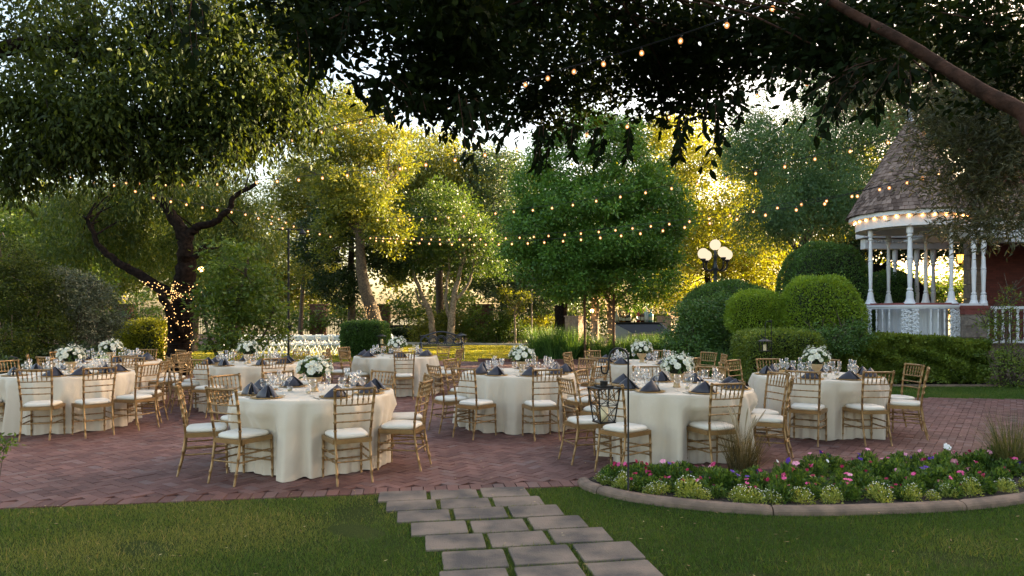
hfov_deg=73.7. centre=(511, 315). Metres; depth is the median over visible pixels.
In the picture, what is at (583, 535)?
stepping stone
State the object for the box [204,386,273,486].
ballroom chair
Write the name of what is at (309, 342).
folding chair
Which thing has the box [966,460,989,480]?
petunia plant
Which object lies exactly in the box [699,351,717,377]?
ballroom chair
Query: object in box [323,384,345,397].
napkin
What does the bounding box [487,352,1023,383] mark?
planting soil
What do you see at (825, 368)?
napkin
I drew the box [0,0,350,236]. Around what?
spreading oak tree
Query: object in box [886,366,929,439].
ballroom chair
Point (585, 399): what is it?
ballroom chair
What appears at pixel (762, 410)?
ballroom chair
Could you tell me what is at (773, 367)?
napkin
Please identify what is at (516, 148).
string lights
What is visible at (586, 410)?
ballroom chair
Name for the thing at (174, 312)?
fairy lights
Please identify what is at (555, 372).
napkin
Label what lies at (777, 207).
string lights
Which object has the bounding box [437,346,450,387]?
ballroom chair
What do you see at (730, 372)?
tall grass
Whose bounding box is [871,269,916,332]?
domed topiary
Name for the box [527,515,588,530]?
stepping stone
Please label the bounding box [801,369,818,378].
napkin
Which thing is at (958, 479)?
dianthus plant
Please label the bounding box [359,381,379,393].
napkin
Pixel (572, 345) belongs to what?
tall grass
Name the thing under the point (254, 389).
napkin
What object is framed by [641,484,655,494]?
alyssum plant
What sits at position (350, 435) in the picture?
ballroom chair
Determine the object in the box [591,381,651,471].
ballroom chair
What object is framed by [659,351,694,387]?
flower centrepiece
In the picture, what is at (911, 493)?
alyssum plant
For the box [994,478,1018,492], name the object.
alyssum plant
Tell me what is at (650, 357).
napkin
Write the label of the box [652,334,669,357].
tall grass
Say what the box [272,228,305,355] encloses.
light pole
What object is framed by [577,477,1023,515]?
bed kerb
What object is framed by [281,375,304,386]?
napkin
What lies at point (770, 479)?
petunia plant
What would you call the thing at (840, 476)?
petunia plant
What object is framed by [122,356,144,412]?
ballroom chair
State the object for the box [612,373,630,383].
napkin
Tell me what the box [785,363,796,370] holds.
napkin
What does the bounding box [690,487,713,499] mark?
alyssum plant
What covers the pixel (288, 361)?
napkin
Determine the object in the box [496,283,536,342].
tree
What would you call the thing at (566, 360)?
ballroom chair
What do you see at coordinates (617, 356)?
napkin
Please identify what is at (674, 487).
dianthus plant
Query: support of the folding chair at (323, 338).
on the lawn at (102, 355)
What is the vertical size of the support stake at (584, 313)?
2.351 m
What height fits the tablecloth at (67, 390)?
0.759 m
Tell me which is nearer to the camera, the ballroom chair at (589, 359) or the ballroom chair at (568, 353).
the ballroom chair at (589, 359)
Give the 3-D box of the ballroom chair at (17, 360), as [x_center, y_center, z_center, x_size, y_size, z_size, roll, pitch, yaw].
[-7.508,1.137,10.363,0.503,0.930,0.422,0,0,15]
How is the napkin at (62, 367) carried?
on the charger plate
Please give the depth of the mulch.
44.21 m
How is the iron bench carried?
on the lawn at (102, 355)
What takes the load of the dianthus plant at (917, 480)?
on the bed soil at (865, 500)
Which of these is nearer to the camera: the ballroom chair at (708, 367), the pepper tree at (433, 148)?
the ballroom chair at (708, 367)
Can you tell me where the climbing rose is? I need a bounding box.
[967,274,1023,388]
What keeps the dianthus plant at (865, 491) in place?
on the bed soil at (865, 500)
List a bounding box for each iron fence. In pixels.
[133,308,223,337]
[243,308,309,334]
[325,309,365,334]
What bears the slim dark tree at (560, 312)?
on the planting soil at (740, 379)
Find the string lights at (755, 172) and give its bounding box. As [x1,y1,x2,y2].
[373,123,943,220]
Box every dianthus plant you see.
[598,463,623,484]
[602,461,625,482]
[618,462,631,475]
[622,459,648,482]
[624,472,647,491]
[640,473,664,491]
[653,476,676,492]
[669,479,694,493]
[684,476,708,496]
[703,484,728,498]
[728,485,758,500]
[743,481,766,497]
[762,472,794,503]
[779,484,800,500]
[800,482,822,499]
[829,478,864,501]
[861,484,888,499]
[888,483,916,501]
[901,472,928,495]
[931,475,964,498]
[944,470,974,493]
[964,471,997,494]
[989,466,1014,485]
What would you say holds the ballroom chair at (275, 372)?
on the brick patio at (61, 470)
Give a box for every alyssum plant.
[593,472,615,484]
[600,477,614,484]
[612,476,639,489]
[616,470,632,490]
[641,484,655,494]
[646,481,671,494]
[673,475,703,499]
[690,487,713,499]
[726,484,754,503]
[737,486,766,503]
[759,489,783,504]
[787,485,816,504]
[819,484,842,503]
[864,481,896,502]
[899,482,922,501]
[925,489,940,500]
[937,483,958,497]
[961,477,983,496]
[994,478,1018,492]
[1017,477,1023,487]
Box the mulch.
[37,334,676,345]
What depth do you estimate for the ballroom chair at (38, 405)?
8.77 m
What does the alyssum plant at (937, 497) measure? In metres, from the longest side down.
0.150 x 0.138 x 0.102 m
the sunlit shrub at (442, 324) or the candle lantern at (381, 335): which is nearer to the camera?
the candle lantern at (381, 335)
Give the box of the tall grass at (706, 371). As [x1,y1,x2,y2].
[689,345,730,377]
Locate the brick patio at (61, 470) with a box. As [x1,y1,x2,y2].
[0,361,1023,509]
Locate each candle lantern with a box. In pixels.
[378,334,385,344]
[759,338,770,351]
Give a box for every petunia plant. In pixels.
[638,462,659,473]
[648,463,664,480]
[649,459,673,480]
[662,461,687,483]
[672,466,693,480]
[676,460,697,477]
[688,473,712,486]
[693,464,712,475]
[700,462,730,491]
[719,468,744,491]
[736,474,763,489]
[739,468,758,476]
[741,465,764,476]
[750,468,771,489]
[759,472,781,487]
[773,457,806,489]
[795,468,815,481]
[797,452,817,470]
[801,474,833,493]
[802,458,829,482]
[815,450,839,472]
[826,455,847,471]
[828,465,856,481]
[830,472,858,492]
[841,458,862,467]
[850,463,874,477]
[853,470,876,489]
[855,448,879,465]
[864,458,888,480]
[865,475,892,490]
[879,457,893,468]
[882,455,910,477]
[885,450,910,466]
[888,467,915,487]
[910,449,927,467]
[910,467,937,489]
[911,458,933,471]
[921,465,952,481]
[930,451,958,470]
[939,459,970,477]
[944,448,965,467]
[958,452,975,466]
[960,450,986,467]
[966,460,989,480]
[967,448,993,470]
[987,445,1011,465]
[989,457,1023,476]
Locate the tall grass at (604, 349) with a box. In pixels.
[583,335,625,357]
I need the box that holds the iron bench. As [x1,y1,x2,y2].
[419,331,463,359]
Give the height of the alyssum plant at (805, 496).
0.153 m
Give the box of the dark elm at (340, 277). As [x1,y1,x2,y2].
[282,168,422,320]
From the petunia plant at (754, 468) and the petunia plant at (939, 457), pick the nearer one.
the petunia plant at (754, 468)
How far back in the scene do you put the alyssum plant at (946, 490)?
5.88 m
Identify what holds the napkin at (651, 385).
on the charger plate at (637, 390)
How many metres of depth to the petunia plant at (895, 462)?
6.55 m
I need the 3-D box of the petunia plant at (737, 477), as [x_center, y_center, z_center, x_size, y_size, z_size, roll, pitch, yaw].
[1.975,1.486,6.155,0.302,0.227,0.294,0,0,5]
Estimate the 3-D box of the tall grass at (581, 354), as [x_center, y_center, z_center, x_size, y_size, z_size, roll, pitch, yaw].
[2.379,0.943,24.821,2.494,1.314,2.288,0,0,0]
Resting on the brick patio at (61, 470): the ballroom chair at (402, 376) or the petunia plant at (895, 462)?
the ballroom chair at (402, 376)
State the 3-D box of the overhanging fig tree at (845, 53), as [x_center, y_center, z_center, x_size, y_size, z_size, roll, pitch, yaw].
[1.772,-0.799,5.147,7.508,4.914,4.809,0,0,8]
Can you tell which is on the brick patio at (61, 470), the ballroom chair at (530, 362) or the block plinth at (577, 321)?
the ballroom chair at (530, 362)
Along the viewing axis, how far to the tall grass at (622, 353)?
24.04 m
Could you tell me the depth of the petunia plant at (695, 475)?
6.23 m
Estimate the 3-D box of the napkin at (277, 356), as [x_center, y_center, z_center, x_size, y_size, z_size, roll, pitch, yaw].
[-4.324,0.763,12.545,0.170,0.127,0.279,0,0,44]
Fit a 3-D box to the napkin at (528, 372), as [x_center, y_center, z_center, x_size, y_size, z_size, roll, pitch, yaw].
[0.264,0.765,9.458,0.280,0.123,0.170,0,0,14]
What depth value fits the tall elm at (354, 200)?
32.73 m
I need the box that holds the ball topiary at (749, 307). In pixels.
[721,286,784,333]
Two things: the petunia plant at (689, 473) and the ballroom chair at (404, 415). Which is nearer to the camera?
the petunia plant at (689, 473)
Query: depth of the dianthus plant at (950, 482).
5.93 m
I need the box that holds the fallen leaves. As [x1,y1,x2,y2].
[32,421,1017,575]
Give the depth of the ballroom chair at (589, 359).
10.86 m
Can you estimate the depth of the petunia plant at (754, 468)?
6.31 m
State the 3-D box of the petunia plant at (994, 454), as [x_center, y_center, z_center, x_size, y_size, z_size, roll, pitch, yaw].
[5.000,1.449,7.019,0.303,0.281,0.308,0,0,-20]
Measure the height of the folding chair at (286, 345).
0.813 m
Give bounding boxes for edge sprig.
[0,432,25,473]
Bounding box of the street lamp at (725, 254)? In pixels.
[698,239,732,281]
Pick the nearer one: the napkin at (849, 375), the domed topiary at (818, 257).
the napkin at (849, 375)
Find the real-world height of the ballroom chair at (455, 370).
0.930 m
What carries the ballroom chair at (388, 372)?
on the brick patio at (61, 470)
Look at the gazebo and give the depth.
17.21 m
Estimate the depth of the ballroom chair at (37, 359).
11.36 m
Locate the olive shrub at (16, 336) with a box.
[0,231,88,368]
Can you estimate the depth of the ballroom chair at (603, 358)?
11.21 m
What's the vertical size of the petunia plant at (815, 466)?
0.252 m
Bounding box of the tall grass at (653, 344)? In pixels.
[635,333,663,357]
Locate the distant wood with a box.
[0,112,965,325]
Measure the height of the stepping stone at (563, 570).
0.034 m
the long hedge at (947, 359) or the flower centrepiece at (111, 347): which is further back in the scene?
the long hedge at (947, 359)
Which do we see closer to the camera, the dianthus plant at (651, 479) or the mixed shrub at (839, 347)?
the dianthus plant at (651, 479)
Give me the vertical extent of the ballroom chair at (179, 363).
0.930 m
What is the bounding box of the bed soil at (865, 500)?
[588,469,1023,504]
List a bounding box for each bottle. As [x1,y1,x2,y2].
[640,310,643,321]
[644,306,648,321]
[649,310,652,321]
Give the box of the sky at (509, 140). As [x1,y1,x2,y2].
[0,0,1023,318]
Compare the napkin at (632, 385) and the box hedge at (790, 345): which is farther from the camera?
the box hedge at (790, 345)
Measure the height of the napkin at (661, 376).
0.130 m
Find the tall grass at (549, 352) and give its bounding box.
[526,324,572,360]
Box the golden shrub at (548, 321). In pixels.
[524,313,567,338]
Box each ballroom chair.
[0,359,19,371]
[0,399,4,421]
[15,368,65,441]
[25,354,30,368]
[35,356,53,366]
[49,351,57,365]
[49,358,79,367]
[71,366,116,438]
[110,355,137,372]
[112,363,161,430]
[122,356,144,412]
[127,359,169,422]
[137,349,157,357]
[148,353,184,405]
[157,351,191,401]
[165,349,185,396]
[165,356,199,412]
[175,380,228,476]
[176,353,195,405]
[186,358,228,417]
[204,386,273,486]
[210,373,241,448]
[233,351,255,360]
[261,357,286,386]
[262,370,294,385]
[292,351,309,376]
[301,354,326,383]
[303,352,329,383]
[321,386,376,486]
[326,348,349,383]
[337,346,351,382]
[339,350,369,383]
[370,369,396,446]
[377,378,432,471]
[391,373,431,456]
[392,351,414,399]
[426,364,470,433]
[434,348,461,394]
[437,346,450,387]
[441,347,463,382]
[442,358,459,418]
[450,367,496,439]
[513,356,537,367]
[522,368,562,441]
[556,376,611,464]
[562,354,589,385]
[563,351,589,378]
[563,365,607,432]
[574,368,598,440]
[577,357,597,402]
[577,361,607,406]
[584,350,600,375]
[589,356,610,383]
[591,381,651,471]
[632,365,660,380]
[650,350,670,358]
[681,357,699,380]
[687,381,745,462]
[695,365,726,379]
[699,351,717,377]
[704,353,727,382]
[718,361,723,378]
[725,359,743,381]
[751,370,789,450]
[751,375,794,463]
[756,358,780,371]
[785,370,827,446]
[811,359,839,371]
[842,370,894,446]
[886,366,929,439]
[890,363,924,431]
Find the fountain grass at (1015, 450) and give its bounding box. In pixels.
[957,406,1023,470]
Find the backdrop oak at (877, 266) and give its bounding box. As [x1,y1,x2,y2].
[834,217,962,302]
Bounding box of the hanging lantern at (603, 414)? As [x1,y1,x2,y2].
[586,374,621,423]
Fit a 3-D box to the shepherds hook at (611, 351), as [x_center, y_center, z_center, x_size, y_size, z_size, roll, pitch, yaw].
[0.907,0.949,6.020,0.253,1.342,0.017,0,0,0]
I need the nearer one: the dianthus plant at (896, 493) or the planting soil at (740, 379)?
the dianthus plant at (896, 493)
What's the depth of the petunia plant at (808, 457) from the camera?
6.84 m
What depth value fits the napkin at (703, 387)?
7.31 m
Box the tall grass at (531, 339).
[510,321,560,358]
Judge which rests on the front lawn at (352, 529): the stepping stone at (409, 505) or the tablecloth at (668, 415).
the stepping stone at (409, 505)
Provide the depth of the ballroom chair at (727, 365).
10.57 m
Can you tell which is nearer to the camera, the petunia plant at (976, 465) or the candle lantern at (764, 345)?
the petunia plant at (976, 465)
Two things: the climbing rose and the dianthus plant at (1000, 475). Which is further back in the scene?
the climbing rose
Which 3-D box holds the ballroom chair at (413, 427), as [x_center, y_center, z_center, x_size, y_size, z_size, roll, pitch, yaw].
[-1.120,1.137,7.223,0.503,0.930,0.422,0,0,11]
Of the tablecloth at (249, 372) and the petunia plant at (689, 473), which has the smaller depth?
the petunia plant at (689, 473)
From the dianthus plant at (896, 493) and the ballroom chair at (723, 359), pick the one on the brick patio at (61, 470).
the ballroom chair at (723, 359)
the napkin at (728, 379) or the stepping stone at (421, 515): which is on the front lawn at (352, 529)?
the stepping stone at (421, 515)
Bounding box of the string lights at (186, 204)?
[58,172,286,229]
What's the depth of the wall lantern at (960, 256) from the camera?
18.16 m
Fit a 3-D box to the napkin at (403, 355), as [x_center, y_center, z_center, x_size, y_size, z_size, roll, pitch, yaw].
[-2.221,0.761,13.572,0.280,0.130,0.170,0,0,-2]
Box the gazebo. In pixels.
[845,110,976,336]
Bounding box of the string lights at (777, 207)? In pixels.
[370,163,968,240]
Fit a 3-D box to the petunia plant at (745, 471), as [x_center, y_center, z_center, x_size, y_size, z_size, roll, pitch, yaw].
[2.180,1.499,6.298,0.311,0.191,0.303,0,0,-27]
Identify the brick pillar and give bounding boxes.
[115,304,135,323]
[308,304,327,334]
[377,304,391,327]
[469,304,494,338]
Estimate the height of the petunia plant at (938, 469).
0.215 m
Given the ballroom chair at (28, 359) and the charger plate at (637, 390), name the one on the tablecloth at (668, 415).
the charger plate at (637, 390)
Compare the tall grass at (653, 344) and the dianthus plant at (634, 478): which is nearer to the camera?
the dianthus plant at (634, 478)
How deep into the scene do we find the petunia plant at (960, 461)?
6.98 m
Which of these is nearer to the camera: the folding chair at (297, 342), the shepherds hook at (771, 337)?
the shepherds hook at (771, 337)
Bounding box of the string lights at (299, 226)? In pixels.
[255,210,330,237]
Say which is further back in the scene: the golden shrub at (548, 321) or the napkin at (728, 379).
the golden shrub at (548, 321)
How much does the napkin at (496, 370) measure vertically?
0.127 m
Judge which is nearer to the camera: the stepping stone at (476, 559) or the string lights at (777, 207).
the stepping stone at (476, 559)
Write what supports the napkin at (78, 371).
on the charger plate
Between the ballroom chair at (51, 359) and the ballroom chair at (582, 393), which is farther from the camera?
the ballroom chair at (51, 359)
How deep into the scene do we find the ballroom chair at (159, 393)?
10.20 m
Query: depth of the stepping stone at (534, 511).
5.57 m
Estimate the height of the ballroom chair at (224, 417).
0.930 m
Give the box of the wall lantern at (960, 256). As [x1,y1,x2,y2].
[956,245,963,264]
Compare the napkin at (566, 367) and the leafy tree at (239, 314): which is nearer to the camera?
the napkin at (566, 367)
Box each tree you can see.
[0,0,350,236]
[0,184,142,331]
[10,160,296,374]
[73,199,278,350]
[164,0,1023,180]
[167,231,303,360]
[254,143,347,340]
[378,117,506,339]
[378,171,519,341]
[449,138,590,318]
[484,102,704,356]
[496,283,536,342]
[521,270,567,332]
[635,112,809,314]
[706,48,991,272]
[816,1,1023,265]
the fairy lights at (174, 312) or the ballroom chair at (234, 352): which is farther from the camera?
the fairy lights at (174, 312)
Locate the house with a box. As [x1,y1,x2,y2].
[856,120,1023,379]
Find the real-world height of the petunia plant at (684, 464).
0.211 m
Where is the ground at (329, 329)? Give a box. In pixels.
[73,319,1022,399]
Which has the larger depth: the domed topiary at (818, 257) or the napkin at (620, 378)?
the domed topiary at (818, 257)
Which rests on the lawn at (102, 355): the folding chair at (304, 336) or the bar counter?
the folding chair at (304, 336)
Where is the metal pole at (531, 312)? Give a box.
[531,289,532,334]
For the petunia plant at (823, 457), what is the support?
on the bed soil at (865, 500)
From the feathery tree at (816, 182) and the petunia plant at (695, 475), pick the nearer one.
the petunia plant at (695, 475)
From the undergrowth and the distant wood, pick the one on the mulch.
the undergrowth
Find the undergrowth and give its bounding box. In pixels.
[4,263,962,338]
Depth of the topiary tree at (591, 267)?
23.07 m
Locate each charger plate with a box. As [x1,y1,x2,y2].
[238,392,253,395]
[250,395,283,398]
[319,395,351,398]
[635,389,664,392]
[688,391,719,393]
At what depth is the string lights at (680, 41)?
4.99 m
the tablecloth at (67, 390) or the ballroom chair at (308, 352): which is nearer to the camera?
the tablecloth at (67, 390)
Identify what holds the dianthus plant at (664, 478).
on the bed soil at (865, 500)
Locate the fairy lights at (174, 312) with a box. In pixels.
[142,281,193,366]
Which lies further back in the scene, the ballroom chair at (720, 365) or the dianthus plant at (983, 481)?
the ballroom chair at (720, 365)
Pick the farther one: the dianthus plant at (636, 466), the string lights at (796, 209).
the string lights at (796, 209)
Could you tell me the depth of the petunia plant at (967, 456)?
7.01 m
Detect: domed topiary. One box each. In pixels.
[677,277,766,365]
[774,239,874,331]
[779,272,870,337]
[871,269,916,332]
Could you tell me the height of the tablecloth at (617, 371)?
0.759 m
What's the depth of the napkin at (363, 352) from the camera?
14.11 m
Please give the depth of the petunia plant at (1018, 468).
6.71 m
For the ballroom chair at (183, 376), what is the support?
on the brick patio at (61, 470)
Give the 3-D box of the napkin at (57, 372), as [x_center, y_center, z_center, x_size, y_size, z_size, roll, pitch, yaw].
[-6.301,0.761,9.371,0.280,0.130,0.170,0,0,-19]
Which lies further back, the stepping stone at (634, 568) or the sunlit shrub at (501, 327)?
the sunlit shrub at (501, 327)
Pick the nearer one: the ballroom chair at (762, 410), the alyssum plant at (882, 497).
the alyssum plant at (882, 497)
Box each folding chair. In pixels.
[255,337,270,355]
[267,337,283,355]
[280,338,296,355]
[286,335,301,352]
[292,334,305,351]
[294,336,309,354]
[299,335,313,353]
[303,334,313,352]
[306,336,319,355]
[311,335,321,353]
[315,334,325,352]
[319,336,334,355]
[323,335,337,352]
[327,334,338,351]
[332,336,339,355]
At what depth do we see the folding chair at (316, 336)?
28.11 m
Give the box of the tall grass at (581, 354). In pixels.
[563,326,591,358]
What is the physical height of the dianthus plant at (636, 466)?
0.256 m
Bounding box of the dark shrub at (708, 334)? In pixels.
[650,286,741,375]
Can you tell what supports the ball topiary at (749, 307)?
on the planting soil at (740, 379)
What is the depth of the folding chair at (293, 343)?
28.06 m
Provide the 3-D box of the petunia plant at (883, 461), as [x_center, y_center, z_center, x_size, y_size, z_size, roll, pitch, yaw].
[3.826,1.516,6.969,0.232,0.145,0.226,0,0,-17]
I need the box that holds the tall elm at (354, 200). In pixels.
[268,82,432,320]
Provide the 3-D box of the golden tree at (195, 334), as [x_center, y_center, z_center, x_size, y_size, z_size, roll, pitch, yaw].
[-16.613,-2.103,31.159,12.702,7.443,6.490,0,0,8]
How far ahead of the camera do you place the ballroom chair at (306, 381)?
11.76 m
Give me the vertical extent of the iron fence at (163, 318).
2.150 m
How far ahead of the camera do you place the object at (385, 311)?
47.60 m
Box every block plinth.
[564,316,583,337]
[656,316,674,332]
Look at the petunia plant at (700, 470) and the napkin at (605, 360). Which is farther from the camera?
the napkin at (605, 360)
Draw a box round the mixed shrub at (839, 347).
[802,311,882,366]
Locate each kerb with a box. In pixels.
[265,341,530,345]
[478,358,598,362]
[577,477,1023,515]
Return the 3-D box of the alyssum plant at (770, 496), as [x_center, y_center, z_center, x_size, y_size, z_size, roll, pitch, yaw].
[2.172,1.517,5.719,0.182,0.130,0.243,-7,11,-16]
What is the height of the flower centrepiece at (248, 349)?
0.430 m
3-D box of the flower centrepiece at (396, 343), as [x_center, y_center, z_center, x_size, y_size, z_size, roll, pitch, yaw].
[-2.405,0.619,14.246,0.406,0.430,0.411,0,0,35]
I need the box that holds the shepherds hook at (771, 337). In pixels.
[765,320,771,364]
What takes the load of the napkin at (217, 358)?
on the charger plate
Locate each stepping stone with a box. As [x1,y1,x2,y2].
[378,490,426,502]
[386,499,436,512]
[397,509,450,523]
[411,520,468,536]
[425,533,485,551]
[430,489,478,500]
[439,568,508,575]
[440,498,491,509]
[442,549,508,570]
[453,506,507,520]
[470,519,528,533]
[480,486,529,498]
[487,531,550,548]
[493,496,544,506]
[508,504,563,518]
[508,544,577,566]
[514,564,585,575]
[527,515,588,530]
[548,527,612,544]
[573,541,644,562]
[586,560,663,575]
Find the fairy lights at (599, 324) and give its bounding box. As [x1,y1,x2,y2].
[589,295,615,352]
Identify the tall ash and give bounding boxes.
[839,5,1022,178]
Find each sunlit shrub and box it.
[403,308,483,342]
[455,308,533,342]
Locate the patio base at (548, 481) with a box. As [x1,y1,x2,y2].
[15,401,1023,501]
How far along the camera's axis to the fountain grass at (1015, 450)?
6.89 m
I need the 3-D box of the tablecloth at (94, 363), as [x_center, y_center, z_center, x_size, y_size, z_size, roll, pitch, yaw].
[-7.427,1.214,12.577,1.838,0.759,1.826,0,0,0]
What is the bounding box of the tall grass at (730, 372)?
[697,341,741,381]
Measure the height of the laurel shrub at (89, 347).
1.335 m
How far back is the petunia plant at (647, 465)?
6.46 m
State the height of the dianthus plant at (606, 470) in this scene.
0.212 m
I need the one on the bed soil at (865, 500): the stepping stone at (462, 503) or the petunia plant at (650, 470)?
the petunia plant at (650, 470)
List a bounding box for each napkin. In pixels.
[7,366,20,375]
[30,364,42,368]
[42,366,64,376]
[58,363,75,369]
[71,366,91,374]
[99,364,113,373]
[110,355,121,362]
[112,364,127,371]
[145,354,155,359]
[202,357,214,364]
[212,355,223,362]
[218,358,230,365]
[241,383,258,394]
[254,378,272,389]
[255,358,267,364]
[256,385,277,397]
[270,354,281,360]
[276,356,291,363]
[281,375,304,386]
[286,355,295,361]
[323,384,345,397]
[348,375,366,385]
[357,349,366,355]
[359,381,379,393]
[362,351,374,356]
[371,378,385,388]
[395,351,406,356]
[419,350,431,355]
[472,364,487,373]
[479,362,489,369]
[487,366,504,374]
[522,367,540,375]
[548,361,560,368]
[550,366,563,373]
[560,363,573,371]
[599,355,613,362]
[611,353,622,359]
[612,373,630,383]
[613,357,626,363]
[619,378,639,388]
[640,379,660,391]
[645,354,655,359]
[649,371,670,381]
[685,373,704,381]
[691,381,715,392]
[720,376,733,382]
[723,378,747,388]
[759,365,773,373]
[769,363,778,371]
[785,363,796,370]
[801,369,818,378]
[820,363,830,371]
[838,370,860,379]
[856,366,866,374]
[861,367,876,376]
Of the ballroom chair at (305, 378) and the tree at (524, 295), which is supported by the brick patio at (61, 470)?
the ballroom chair at (305, 378)
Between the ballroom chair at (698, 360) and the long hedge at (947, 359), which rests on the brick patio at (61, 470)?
the ballroom chair at (698, 360)
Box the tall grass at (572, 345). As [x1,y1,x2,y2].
[541,325,596,358]
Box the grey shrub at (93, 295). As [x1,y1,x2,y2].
[4,264,142,357]
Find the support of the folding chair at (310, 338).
on the lawn at (102, 355)
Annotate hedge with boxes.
[110,316,167,360]
[338,318,391,356]
[390,326,456,341]
[725,324,828,381]
[825,330,992,383]
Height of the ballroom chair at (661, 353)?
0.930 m
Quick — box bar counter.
[615,322,668,345]
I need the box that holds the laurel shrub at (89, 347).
[0,335,101,373]
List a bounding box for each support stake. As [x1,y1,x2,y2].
[583,295,585,357]
[612,294,615,356]
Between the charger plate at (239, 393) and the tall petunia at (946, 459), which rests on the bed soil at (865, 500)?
the tall petunia at (946, 459)
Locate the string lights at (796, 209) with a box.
[373,167,946,245]
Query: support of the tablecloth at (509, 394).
on the brick patio at (61, 470)
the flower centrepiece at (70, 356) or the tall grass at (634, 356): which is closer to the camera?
the flower centrepiece at (70, 356)
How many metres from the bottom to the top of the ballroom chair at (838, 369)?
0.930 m
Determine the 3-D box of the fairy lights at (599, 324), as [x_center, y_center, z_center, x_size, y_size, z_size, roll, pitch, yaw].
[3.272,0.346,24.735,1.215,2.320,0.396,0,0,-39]
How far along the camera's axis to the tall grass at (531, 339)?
24.36 m
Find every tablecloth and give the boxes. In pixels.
[0,369,142,435]
[52,359,165,403]
[193,360,302,412]
[227,384,396,482]
[351,354,439,396]
[452,368,580,434]
[590,360,693,390]
[595,380,757,464]
[748,372,889,440]
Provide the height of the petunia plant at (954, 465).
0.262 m
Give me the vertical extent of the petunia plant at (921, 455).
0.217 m
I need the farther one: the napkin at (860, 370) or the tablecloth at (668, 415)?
the napkin at (860, 370)
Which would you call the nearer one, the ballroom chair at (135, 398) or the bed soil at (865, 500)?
the bed soil at (865, 500)
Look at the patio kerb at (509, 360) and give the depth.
23.57 m
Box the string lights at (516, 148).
[125,73,822,185]
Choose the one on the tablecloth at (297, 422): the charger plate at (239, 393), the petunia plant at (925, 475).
the charger plate at (239, 393)
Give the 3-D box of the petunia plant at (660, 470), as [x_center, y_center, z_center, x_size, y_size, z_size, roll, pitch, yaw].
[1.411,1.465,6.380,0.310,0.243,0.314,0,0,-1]
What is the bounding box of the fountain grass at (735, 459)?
[711,405,779,472]
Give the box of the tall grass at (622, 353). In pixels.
[606,333,637,359]
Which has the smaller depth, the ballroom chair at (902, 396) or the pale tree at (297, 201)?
the ballroom chair at (902, 396)
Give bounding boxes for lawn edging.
[889,384,1022,386]
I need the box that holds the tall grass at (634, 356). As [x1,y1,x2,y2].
[623,331,656,359]
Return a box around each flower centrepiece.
[55,343,86,372]
[98,338,124,360]
[236,339,261,362]
[296,354,333,391]
[388,335,407,354]
[508,344,535,372]
[631,339,652,361]
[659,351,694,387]
[801,345,831,374]
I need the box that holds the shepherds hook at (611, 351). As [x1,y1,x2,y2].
[601,347,628,490]
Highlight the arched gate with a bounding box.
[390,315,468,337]
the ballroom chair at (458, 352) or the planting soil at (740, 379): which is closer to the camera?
the ballroom chair at (458, 352)
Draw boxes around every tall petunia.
[824,459,830,476]
[937,443,951,469]
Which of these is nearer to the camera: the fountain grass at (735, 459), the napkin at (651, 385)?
the fountain grass at (735, 459)
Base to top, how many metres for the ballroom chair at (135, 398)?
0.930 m
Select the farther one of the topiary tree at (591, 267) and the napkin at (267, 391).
the topiary tree at (591, 267)
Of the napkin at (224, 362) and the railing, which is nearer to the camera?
the napkin at (224, 362)
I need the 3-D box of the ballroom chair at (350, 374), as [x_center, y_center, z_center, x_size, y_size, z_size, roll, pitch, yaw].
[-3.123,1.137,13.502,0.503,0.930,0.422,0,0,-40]
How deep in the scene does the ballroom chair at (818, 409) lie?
8.48 m
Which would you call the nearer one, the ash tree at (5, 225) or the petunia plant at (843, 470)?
the petunia plant at (843, 470)
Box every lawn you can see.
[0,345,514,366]
[0,487,1023,575]
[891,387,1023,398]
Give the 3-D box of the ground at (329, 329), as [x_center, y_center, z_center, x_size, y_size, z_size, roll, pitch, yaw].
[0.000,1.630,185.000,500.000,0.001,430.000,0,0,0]
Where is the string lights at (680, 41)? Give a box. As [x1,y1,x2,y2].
[220,0,778,152]
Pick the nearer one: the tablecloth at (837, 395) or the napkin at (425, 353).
the tablecloth at (837, 395)
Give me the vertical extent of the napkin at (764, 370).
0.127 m
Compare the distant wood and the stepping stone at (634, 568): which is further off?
the distant wood
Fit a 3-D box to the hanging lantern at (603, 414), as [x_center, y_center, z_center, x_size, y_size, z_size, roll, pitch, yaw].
[0.810,0.725,6.020,0.230,0.431,0.230,0,0,-20]
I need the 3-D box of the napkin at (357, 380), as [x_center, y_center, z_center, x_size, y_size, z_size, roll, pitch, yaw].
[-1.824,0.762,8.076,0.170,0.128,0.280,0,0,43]
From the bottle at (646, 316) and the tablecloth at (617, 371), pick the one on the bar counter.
the bottle at (646, 316)

